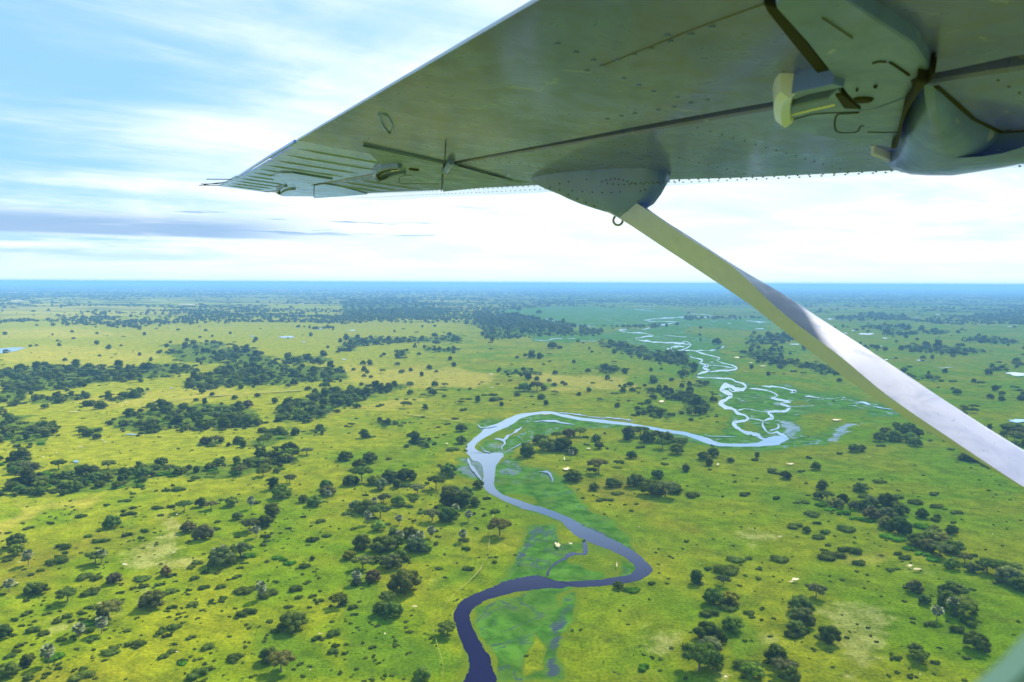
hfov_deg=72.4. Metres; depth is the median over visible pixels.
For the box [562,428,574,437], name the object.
tree
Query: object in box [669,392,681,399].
tree
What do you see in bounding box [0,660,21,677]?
tree
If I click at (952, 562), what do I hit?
tree
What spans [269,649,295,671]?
tree
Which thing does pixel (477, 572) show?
game trail
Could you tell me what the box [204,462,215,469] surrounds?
tree
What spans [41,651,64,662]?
shrub
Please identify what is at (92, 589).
shrub
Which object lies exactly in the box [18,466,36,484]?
tree
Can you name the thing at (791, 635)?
shrub
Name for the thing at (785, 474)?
tree
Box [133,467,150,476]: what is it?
tree
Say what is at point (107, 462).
tree
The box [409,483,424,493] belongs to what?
tree
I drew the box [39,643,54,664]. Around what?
fan palm
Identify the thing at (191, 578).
shrub
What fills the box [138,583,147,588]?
shrub
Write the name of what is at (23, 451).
tree
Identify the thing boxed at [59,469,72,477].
tree
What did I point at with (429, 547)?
tree
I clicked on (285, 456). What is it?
tree
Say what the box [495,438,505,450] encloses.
river channel
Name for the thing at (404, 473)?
tree
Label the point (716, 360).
river channel
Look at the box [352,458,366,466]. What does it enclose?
tree
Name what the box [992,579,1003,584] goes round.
shrub
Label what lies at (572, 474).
tree
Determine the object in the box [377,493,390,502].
tree
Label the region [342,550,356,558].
tree
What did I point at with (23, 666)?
shrub
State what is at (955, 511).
shrub
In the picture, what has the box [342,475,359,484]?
tree
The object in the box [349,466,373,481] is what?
tree
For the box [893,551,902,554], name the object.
shrub
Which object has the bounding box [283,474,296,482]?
tree
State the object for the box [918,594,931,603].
tree
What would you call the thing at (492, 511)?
shrub
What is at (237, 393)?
game trail
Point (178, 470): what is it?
tree
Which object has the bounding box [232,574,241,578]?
shrub
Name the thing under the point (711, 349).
river channel
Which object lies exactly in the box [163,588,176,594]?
shrub
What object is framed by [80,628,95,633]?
shrub
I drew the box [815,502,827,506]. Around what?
shrub
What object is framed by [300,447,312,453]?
tree
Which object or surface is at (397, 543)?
tree
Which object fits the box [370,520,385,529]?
tree
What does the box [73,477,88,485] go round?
tree
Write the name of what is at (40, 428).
tree
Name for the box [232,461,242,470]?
tree
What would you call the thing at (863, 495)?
shrub
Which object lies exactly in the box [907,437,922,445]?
tree
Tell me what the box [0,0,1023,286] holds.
sky
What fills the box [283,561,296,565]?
shrub
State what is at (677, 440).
tree
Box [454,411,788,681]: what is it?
river
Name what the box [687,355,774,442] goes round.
river channel
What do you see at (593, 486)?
tree
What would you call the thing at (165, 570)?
tree
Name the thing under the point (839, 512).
shrub
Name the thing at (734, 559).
shrub
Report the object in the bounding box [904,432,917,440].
tree
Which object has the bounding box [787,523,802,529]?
shrub
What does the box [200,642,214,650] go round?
shrub
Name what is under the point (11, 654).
shrub
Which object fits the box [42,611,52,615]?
shrub
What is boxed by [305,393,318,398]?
tree
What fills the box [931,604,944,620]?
fan palm
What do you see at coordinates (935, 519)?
shrub
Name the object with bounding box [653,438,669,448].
tree
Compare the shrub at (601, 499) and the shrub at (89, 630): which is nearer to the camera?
the shrub at (89, 630)
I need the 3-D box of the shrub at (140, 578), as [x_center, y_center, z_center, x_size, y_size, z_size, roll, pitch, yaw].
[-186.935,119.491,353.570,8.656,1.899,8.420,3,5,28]
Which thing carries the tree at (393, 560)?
on the ground
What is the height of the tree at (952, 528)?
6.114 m
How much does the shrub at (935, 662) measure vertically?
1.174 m
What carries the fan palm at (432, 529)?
on the ground
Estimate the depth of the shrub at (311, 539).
406.07 m
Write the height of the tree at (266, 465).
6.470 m
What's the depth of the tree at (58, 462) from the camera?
558.07 m
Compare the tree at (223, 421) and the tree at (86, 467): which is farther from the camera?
the tree at (223, 421)
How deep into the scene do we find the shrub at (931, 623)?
308.24 m
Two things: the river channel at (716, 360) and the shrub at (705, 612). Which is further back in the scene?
the river channel at (716, 360)
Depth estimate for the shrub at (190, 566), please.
368.01 m
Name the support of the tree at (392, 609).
on the ground
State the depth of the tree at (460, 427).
707.15 m
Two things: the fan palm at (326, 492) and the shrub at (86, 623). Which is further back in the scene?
the fan palm at (326, 492)
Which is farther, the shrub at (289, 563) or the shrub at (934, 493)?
the shrub at (934, 493)
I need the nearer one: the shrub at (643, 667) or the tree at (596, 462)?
the shrub at (643, 667)
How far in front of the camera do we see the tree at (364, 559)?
365.79 m
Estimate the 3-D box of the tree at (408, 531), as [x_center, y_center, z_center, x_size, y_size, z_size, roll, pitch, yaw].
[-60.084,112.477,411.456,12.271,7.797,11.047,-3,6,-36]
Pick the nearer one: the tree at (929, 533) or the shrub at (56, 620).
the shrub at (56, 620)
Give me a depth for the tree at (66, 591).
325.82 m
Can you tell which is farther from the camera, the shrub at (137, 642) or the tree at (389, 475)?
the tree at (389, 475)
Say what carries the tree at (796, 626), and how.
on the ground
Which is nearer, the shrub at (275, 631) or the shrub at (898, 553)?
the shrub at (275, 631)
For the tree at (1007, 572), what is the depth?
351.69 m
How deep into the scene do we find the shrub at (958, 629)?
303.19 m
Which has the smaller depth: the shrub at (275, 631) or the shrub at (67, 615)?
the shrub at (275, 631)
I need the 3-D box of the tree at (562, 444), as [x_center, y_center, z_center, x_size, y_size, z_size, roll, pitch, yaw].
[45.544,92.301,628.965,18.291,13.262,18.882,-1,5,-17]
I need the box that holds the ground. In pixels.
[0,283,1023,681]
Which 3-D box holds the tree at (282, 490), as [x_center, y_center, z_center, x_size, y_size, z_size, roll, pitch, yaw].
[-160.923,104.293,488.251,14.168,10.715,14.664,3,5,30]
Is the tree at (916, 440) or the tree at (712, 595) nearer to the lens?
the tree at (712, 595)
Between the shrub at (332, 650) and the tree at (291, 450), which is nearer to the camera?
the shrub at (332, 650)
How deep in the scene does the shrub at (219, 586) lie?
343.74 m
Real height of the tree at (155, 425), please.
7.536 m
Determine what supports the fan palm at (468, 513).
on the ground
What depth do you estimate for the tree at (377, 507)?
444.65 m
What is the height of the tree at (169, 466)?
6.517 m
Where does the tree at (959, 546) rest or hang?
on the ground
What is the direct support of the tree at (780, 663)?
on the ground
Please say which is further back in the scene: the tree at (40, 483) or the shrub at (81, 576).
the tree at (40, 483)
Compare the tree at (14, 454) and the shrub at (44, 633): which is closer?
the shrub at (44, 633)
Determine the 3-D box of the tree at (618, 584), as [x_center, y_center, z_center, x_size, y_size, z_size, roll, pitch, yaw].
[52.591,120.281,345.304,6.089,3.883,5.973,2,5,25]
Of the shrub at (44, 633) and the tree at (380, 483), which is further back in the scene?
the tree at (380, 483)
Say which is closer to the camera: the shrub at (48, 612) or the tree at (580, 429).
the shrub at (48, 612)
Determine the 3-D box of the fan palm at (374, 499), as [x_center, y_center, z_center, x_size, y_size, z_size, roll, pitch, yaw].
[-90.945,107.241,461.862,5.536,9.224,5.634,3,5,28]
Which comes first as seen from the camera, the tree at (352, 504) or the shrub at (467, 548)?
the shrub at (467, 548)
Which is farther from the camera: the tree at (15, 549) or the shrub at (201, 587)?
the tree at (15, 549)
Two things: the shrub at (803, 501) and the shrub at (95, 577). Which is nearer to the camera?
the shrub at (95, 577)
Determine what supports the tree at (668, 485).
on the ground
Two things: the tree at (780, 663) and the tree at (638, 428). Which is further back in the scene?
the tree at (638, 428)
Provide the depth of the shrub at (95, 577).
352.68 m
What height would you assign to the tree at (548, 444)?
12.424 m
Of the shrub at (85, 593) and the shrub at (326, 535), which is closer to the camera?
the shrub at (85, 593)
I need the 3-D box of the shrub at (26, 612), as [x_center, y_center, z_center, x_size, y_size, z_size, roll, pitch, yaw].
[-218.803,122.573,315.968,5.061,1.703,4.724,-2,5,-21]
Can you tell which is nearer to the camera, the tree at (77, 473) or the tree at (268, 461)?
the tree at (77, 473)
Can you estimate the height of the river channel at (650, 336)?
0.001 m
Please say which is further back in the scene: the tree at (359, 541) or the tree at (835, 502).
the tree at (835, 502)
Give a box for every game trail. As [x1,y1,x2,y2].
[169,390,295,400]
[444,514,493,607]
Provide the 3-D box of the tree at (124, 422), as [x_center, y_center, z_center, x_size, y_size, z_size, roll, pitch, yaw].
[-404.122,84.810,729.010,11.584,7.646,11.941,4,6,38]
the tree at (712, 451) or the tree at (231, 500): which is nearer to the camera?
the tree at (231, 500)
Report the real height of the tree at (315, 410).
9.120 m
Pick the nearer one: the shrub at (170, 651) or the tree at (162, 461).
the shrub at (170, 651)
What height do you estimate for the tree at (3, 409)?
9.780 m
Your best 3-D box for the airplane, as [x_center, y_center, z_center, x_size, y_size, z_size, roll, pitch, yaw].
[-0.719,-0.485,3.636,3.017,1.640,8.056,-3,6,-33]
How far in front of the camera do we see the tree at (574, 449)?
614.00 m
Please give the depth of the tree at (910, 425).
717.59 m
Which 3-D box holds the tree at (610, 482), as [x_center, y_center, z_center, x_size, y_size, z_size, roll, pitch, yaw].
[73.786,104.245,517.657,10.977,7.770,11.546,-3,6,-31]
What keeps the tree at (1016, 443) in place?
on the ground
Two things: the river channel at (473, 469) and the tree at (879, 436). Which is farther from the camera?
the tree at (879, 436)
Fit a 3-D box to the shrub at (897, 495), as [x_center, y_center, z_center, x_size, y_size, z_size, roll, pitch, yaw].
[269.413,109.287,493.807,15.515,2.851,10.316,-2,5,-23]
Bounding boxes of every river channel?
[467,457,481,479]
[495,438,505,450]
[502,427,521,440]
[533,420,574,424]
[539,471,552,480]
[546,541,587,576]
[560,412,601,417]
[619,328,683,343]
[685,350,736,371]
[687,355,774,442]
[696,346,724,350]
[750,388,790,437]
[764,386,795,392]
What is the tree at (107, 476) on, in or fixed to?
on the ground
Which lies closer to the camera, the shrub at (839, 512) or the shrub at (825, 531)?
the shrub at (825, 531)
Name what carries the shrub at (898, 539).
on the ground
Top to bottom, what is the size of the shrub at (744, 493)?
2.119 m
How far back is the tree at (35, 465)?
558.25 m
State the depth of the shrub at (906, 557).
383.35 m
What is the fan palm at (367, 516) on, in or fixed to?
on the ground
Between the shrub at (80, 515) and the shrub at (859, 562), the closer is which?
the shrub at (859, 562)
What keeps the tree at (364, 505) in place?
on the ground
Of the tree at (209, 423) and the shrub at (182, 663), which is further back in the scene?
the tree at (209, 423)
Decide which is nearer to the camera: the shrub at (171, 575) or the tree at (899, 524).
the shrub at (171, 575)
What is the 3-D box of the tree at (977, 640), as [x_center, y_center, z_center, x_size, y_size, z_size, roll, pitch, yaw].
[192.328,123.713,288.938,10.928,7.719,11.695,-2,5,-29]
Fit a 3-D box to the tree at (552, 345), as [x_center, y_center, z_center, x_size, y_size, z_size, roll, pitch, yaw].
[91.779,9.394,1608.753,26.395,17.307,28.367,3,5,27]
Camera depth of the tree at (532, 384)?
968.56 m
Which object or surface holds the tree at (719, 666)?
on the ground
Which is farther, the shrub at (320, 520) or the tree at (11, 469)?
the tree at (11, 469)
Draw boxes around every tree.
[0,406,7,413]
[0,426,11,433]
[0,434,4,442]
[0,623,13,636]
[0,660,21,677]
[5,532,27,547]
[6,465,18,472]
[7,544,24,555]
[9,450,19,460]
[11,476,20,482]
[11,485,26,493]
[16,461,31,465]
[17,447,31,458]
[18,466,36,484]
[18,652,36,665]
[20,431,33,438]
[22,580,40,594]
[22,673,34,680]
[30,462,40,468]
[30,476,48,480]
[31,485,50,494]
[32,583,49,593]
[34,426,48,430]
[34,481,47,486]
[50,459,67,468]
[50,472,59,477]
[54,587,76,601]
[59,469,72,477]
[68,480,82,492]
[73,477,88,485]
[74,464,91,470]
[74,469,84,475]
[81,429,93,435]
[84,551,107,563]
[85,468,95,472]
[88,472,102,480]
[91,465,99,471]
[93,480,105,486]
[95,608,109,616]
[100,460,115,468]
[100,471,113,480]
[101,513,121,527]
[104,572,123,583]
[111,481,121,487]
[117,473,128,480]
[118,419,129,425]
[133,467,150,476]
[134,463,147,468]
[136,589,167,607]
[153,423,161,429]
[154,457,168,465]
[159,565,171,575]
[162,464,175,471]
[172,413,184,423]
[172,465,185,474]
[175,500,192,510]
[179,521,197,532]
[191,524,215,539]
[194,419,206,423]
[194,497,205,506]
[198,423,208,429]
[199,436,210,443]
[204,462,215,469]
[204,500,217,508]
[205,420,212,427]
[209,411,220,419]
[209,435,221,442]
[213,458,224,465]
[216,417,229,427]
[224,495,238,505]
[229,541,252,556]
[232,436,245,442]
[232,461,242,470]
[232,464,247,474]
[232,512,243,519]
[241,517,260,531]
[242,457,256,463]
[243,400,253,406]
[254,449,263,455]
[255,456,267,464]
[256,435,268,440]
[256,468,268,473]
[257,451,269,458]
[257,463,271,469]
[257,514,275,526]
[258,646,275,663]
[261,459,270,464]
[263,502,279,517]
[268,450,277,457]
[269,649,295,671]
[272,483,292,497]
[276,451,290,454]
[277,408,287,413]
[280,441,299,450]
[283,402,294,412]
[283,453,288,461]
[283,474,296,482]
[284,448,293,452]
[284,454,294,460]
[298,400,309,403]
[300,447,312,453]
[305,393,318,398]
[306,494,322,505]
[308,405,318,408]
[311,408,319,414]
[318,408,330,415]
[319,479,332,487]
[319,485,336,494]
[327,592,347,606]
[337,451,353,460]
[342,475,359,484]
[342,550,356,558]
[348,499,359,509]
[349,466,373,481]
[350,555,374,569]
[350,578,362,585]
[351,533,371,550]
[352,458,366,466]
[355,499,373,513]
[362,451,378,461]
[365,569,381,581]
[367,474,381,483]
[370,503,391,518]
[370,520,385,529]
[372,600,387,614]
[374,477,387,490]
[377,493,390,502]
[377,590,396,602]
[378,553,402,568]
[381,468,397,481]
[382,601,403,617]
[390,495,405,506]
[390,534,403,547]
[393,548,406,558]
[398,468,415,480]
[402,525,417,538]
[404,537,426,551]
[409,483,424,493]
[410,433,421,442]
[411,665,430,681]
[423,509,439,520]
[424,541,432,551]
[427,474,445,488]
[436,619,456,634]
[437,506,458,521]
[439,462,457,476]
[455,423,467,430]
[455,435,467,443]
[463,486,473,495]
[472,479,483,488]
[485,517,511,535]
[518,382,530,390]
[519,440,537,457]
[529,381,543,390]
[532,434,546,443]
[538,438,556,450]
[547,342,556,348]
[551,431,562,438]
[554,437,571,450]
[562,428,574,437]
[564,469,582,480]
[565,446,578,453]
[574,427,586,432]
[587,459,608,472]
[589,482,599,490]
[594,441,603,448]
[605,477,618,487]
[613,581,623,588]
[621,425,635,439]
[626,450,637,458]
[626,472,645,485]
[633,426,648,435]
[639,430,655,441]
[639,479,664,495]
[651,430,663,438]
[651,470,663,478]
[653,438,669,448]
[655,480,679,495]
[659,431,675,440]
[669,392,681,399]
[669,443,684,453]
[671,437,687,443]
[673,485,682,493]
[690,569,703,583]
[692,620,723,638]
[697,451,709,459]
[697,634,724,651]
[702,587,725,603]
[705,651,725,671]
[707,447,719,456]
[716,575,730,584]
[717,632,727,642]
[720,614,744,632]
[722,590,740,605]
[739,661,765,679]
[763,642,788,662]
[769,657,799,672]
[779,470,791,478]
[780,665,800,681]
[785,620,805,634]
[787,594,816,611]
[789,606,816,626]
[804,582,827,596]
[813,490,823,498]
[816,479,828,489]
[820,490,834,499]
[826,497,845,507]
[837,493,849,501]
[847,443,859,451]
[847,500,860,509]
[853,482,869,491]
[858,498,872,509]
[861,507,879,519]
[865,495,879,505]
[873,432,886,441]
[878,492,898,506]
[878,507,897,518]
[878,516,889,526]
[879,427,892,433]
[884,517,913,532]
[885,430,903,440]
[887,500,904,508]
[894,424,912,434]
[894,504,909,514]
[902,422,916,428]
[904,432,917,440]
[905,579,924,593]
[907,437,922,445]
[907,533,926,544]
[907,641,923,657]
[909,648,928,661]
[912,428,924,436]
[915,507,929,517]
[917,538,935,552]
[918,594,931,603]
[920,528,940,538]
[928,524,941,532]
[928,541,954,556]
[932,532,953,541]
[936,579,970,597]
[936,591,956,607]
[942,539,966,553]
[943,557,961,568]
[944,600,968,614]
[945,524,959,533]
[957,552,973,562]
[962,630,991,652]
[963,562,980,572]
[975,557,1000,572]
[992,559,1015,567]
[994,565,1023,584]
[999,423,1014,430]
[1007,561,1022,570]
[1007,577,1023,592]
[1008,430,1023,438]
[1009,428,1023,433]
[1011,439,1021,446]
[1013,423,1023,429]
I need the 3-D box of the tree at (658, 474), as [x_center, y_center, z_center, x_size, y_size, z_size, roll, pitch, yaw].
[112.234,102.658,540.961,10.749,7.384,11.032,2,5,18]
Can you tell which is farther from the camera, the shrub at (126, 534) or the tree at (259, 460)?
the tree at (259, 460)
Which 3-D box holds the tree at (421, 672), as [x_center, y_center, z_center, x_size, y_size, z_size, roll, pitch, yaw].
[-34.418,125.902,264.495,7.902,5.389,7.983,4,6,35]
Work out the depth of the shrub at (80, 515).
445.75 m
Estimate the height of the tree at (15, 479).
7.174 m
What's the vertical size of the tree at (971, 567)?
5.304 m
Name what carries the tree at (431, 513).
on the ground
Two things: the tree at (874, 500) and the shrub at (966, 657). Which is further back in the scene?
the tree at (874, 500)
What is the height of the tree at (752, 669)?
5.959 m
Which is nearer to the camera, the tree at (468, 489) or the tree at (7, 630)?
the tree at (7, 630)
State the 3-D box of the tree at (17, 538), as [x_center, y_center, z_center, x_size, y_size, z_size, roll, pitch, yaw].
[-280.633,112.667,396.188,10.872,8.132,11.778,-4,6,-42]
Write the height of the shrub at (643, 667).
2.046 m
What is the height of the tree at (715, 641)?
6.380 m
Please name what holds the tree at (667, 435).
on the ground
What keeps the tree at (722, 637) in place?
on the ground
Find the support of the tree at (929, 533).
on the ground
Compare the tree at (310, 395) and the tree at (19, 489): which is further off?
the tree at (310, 395)
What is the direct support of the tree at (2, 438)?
on the ground
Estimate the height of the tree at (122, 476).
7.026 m
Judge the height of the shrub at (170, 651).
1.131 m
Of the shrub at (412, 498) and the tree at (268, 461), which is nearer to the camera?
the shrub at (412, 498)
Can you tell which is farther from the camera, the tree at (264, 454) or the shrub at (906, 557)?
the tree at (264, 454)
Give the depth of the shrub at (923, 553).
388.72 m
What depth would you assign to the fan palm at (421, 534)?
403.01 m
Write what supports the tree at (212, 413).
on the ground
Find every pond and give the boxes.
[0,347,23,352]
[1007,372,1023,375]
[1011,419,1023,421]
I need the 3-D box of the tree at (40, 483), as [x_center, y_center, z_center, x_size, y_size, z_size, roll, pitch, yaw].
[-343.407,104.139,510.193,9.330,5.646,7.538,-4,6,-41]
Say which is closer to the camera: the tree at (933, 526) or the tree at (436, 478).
the tree at (933, 526)
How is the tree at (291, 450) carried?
on the ground
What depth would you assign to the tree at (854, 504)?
467.15 m
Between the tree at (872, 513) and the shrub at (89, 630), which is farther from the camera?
the tree at (872, 513)
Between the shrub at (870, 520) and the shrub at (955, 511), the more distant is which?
the shrub at (955, 511)
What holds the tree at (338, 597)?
on the ground
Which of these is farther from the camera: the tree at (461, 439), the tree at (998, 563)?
the tree at (461, 439)
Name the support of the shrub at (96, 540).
on the ground
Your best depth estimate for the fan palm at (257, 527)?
410.96 m
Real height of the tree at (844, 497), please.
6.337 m
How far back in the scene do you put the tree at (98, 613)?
312.19 m
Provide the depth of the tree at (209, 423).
717.97 m
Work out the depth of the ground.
488.22 m
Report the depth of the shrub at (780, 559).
379.58 m
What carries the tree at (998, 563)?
on the ground
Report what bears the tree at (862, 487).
on the ground
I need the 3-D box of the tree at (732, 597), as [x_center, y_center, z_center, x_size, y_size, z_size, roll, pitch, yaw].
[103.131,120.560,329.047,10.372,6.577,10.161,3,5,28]
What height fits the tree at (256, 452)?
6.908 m
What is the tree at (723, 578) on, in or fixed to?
on the ground
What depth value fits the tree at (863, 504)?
464.87 m
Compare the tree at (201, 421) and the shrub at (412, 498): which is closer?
the shrub at (412, 498)
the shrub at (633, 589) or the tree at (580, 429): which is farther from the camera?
the tree at (580, 429)
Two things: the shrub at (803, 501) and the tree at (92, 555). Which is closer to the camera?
the tree at (92, 555)
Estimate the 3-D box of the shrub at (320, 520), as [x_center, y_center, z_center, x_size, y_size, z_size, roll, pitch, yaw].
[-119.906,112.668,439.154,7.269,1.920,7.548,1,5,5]
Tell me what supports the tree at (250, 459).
on the ground
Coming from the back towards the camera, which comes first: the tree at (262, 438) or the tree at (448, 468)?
the tree at (262, 438)
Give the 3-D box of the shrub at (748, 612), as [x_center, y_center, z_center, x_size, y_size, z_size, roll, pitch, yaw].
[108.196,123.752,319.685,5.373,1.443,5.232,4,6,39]
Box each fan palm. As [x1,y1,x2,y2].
[2,578,14,591]
[22,549,33,564]
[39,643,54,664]
[71,622,85,637]
[94,616,107,633]
[96,549,106,562]
[235,543,243,557]
[247,496,253,504]
[251,525,260,537]
[255,580,266,596]
[324,490,331,496]
[351,570,361,579]
[363,510,371,523]
[371,497,377,504]
[395,514,402,521]
[395,530,403,536]
[416,530,424,538]
[427,525,435,537]
[458,529,466,541]
[465,510,472,521]
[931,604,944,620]
[947,597,958,613]
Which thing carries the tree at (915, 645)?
on the ground
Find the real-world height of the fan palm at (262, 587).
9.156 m
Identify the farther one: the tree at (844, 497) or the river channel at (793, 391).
the river channel at (793, 391)
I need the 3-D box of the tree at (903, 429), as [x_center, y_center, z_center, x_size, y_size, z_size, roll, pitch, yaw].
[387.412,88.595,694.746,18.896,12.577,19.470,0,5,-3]
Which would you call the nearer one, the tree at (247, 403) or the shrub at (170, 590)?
the shrub at (170, 590)
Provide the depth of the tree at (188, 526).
419.03 m
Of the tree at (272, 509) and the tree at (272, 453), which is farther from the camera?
the tree at (272, 453)
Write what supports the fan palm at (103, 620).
on the ground
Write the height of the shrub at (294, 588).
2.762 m
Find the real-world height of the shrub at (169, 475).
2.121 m
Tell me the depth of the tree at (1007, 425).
714.49 m
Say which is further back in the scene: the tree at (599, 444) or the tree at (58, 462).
the tree at (599, 444)
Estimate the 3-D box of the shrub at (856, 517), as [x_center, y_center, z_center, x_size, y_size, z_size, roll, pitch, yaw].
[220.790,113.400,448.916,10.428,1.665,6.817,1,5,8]
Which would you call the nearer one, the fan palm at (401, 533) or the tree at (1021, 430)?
the fan palm at (401, 533)
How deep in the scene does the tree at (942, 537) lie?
402.66 m
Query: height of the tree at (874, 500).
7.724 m
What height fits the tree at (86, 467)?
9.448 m
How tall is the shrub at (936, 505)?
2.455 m
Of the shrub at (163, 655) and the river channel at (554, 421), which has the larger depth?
the river channel at (554, 421)
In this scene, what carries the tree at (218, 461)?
on the ground
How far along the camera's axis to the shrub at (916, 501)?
480.52 m
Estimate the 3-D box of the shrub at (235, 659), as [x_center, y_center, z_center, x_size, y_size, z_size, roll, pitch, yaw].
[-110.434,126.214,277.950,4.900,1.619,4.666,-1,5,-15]
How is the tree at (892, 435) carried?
on the ground
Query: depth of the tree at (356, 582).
346.55 m
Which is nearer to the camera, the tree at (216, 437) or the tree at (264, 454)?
the tree at (264, 454)
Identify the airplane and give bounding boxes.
[199,0,1023,681]
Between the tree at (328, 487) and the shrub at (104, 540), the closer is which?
the shrub at (104, 540)
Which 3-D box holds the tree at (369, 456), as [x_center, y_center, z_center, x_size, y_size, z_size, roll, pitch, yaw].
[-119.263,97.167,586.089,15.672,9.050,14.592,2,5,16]
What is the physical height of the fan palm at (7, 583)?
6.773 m
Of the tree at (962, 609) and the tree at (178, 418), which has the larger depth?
the tree at (178, 418)
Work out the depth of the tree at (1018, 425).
716.07 m
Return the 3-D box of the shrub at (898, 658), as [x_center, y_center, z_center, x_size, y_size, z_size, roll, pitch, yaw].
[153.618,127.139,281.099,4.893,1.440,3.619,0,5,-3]
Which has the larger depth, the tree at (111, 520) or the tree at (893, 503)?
the tree at (893, 503)
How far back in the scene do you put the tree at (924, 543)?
393.27 m
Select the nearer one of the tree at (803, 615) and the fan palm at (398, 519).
the tree at (803, 615)
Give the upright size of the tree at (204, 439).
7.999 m
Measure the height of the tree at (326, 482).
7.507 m
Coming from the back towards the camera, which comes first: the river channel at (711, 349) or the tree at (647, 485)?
the river channel at (711, 349)
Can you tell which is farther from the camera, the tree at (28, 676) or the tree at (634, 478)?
the tree at (634, 478)
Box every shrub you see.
[1,558,13,561]
[3,652,16,658]
[12,649,21,652]
[14,643,24,647]
[20,610,33,615]
[20,664,29,668]
[25,625,41,632]
[37,630,48,634]
[38,632,49,636]
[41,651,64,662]
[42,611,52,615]
[44,557,68,563]
[52,618,61,623]
[54,554,66,558]
[55,543,70,549]
[55,636,66,641]
[60,613,72,617]
[67,670,95,681]
[74,572,95,580]
[75,514,86,517]
[77,589,98,596]
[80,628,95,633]
[81,620,94,626]
[86,636,97,641]
[87,587,100,591]
[89,575,103,580]
[92,539,101,542]
[100,649,120,656]
[101,538,110,542]
[108,645,120,649]
[117,499,132,501]
[119,511,137,515]
[121,532,132,536]
[122,640,146,646]
[133,575,151,582]
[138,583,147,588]
[150,505,163,509]
[155,629,166,634]
[156,471,171,475]
[157,653,168,659]
[161,633,172,637]
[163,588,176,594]
[165,623,182,630]
[166,573,177,577]
[166,604,177,608]
[166,648,177,653]
[167,473,177,477]
[172,486,185,491]
[178,661,186,665]
[184,667,208,681]
[185,635,196,639]
[186,564,195,568]
[186,601,198,606]
[189,575,198,580]
[191,560,204,564]
[197,584,210,589]
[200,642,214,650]
[214,583,226,588]
[226,652,242,659]
[228,656,239,662]
[231,471,243,474]
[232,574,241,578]
[235,608,257,616]
[241,552,256,557]
[260,534,271,537]
[270,629,279,633]
[272,555,283,559]
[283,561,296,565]
[287,584,302,591]
[298,562,310,568]
[306,536,318,541]
[310,635,321,641]
[314,519,325,522]
[321,534,332,537]
[326,629,340,637]
[327,648,338,653]
[348,604,358,609]
[400,483,410,486]
[401,504,413,507]
[408,496,417,500]
[446,447,460,450]
[458,537,469,541]
[461,546,470,550]
[490,508,499,513]
[494,396,504,400]
[595,498,607,501]
[611,491,623,494]
[623,586,640,593]
[638,663,649,671]
[685,491,699,497]
[698,608,719,617]
[712,564,739,575]
[719,604,737,611]
[726,555,745,562]
[739,492,750,495]
[743,610,754,614]
[770,554,789,562]
[784,630,800,638]
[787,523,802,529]
[795,499,810,503]
[804,510,820,517]
[812,533,825,539]
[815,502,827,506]
[819,529,830,533]
[824,507,836,510]
[825,648,833,652]
[836,510,850,514]
[836,524,856,532]
[849,516,861,520]
[852,560,865,565]
[857,494,870,497]
[859,517,876,522]
[873,479,887,482]
[877,533,894,538]
[885,567,894,571]
[889,656,900,660]
[891,537,905,541]
[892,493,904,498]
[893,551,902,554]
[898,555,911,559]
[902,545,916,550]
[907,499,924,504]
[913,522,928,529]
[913,551,930,556]
[923,621,937,626]
[926,556,938,561]
[929,491,939,495]
[929,504,943,507]
[930,517,940,521]
[930,660,940,664]
[949,510,963,513]
[949,625,965,632]
[960,616,977,627]
[962,655,971,659]
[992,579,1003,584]
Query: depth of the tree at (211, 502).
461.33 m
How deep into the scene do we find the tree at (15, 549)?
382.18 m
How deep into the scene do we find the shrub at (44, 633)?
297.52 m
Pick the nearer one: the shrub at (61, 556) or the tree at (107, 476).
the shrub at (61, 556)
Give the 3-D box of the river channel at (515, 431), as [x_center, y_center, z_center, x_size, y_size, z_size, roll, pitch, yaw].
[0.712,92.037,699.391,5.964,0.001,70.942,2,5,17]
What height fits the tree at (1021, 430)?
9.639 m
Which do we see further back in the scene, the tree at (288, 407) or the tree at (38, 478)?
the tree at (288, 407)
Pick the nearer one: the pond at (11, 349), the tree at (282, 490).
the tree at (282, 490)
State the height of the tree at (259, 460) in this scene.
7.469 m
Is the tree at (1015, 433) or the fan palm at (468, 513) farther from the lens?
the tree at (1015, 433)
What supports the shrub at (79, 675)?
on the ground
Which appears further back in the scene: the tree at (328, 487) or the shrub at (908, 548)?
the tree at (328, 487)
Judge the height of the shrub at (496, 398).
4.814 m
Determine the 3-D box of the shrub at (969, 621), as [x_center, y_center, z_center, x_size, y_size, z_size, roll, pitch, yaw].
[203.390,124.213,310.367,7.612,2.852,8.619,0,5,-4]
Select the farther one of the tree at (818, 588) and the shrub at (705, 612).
the tree at (818, 588)
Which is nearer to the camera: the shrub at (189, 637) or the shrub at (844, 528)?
the shrub at (189, 637)

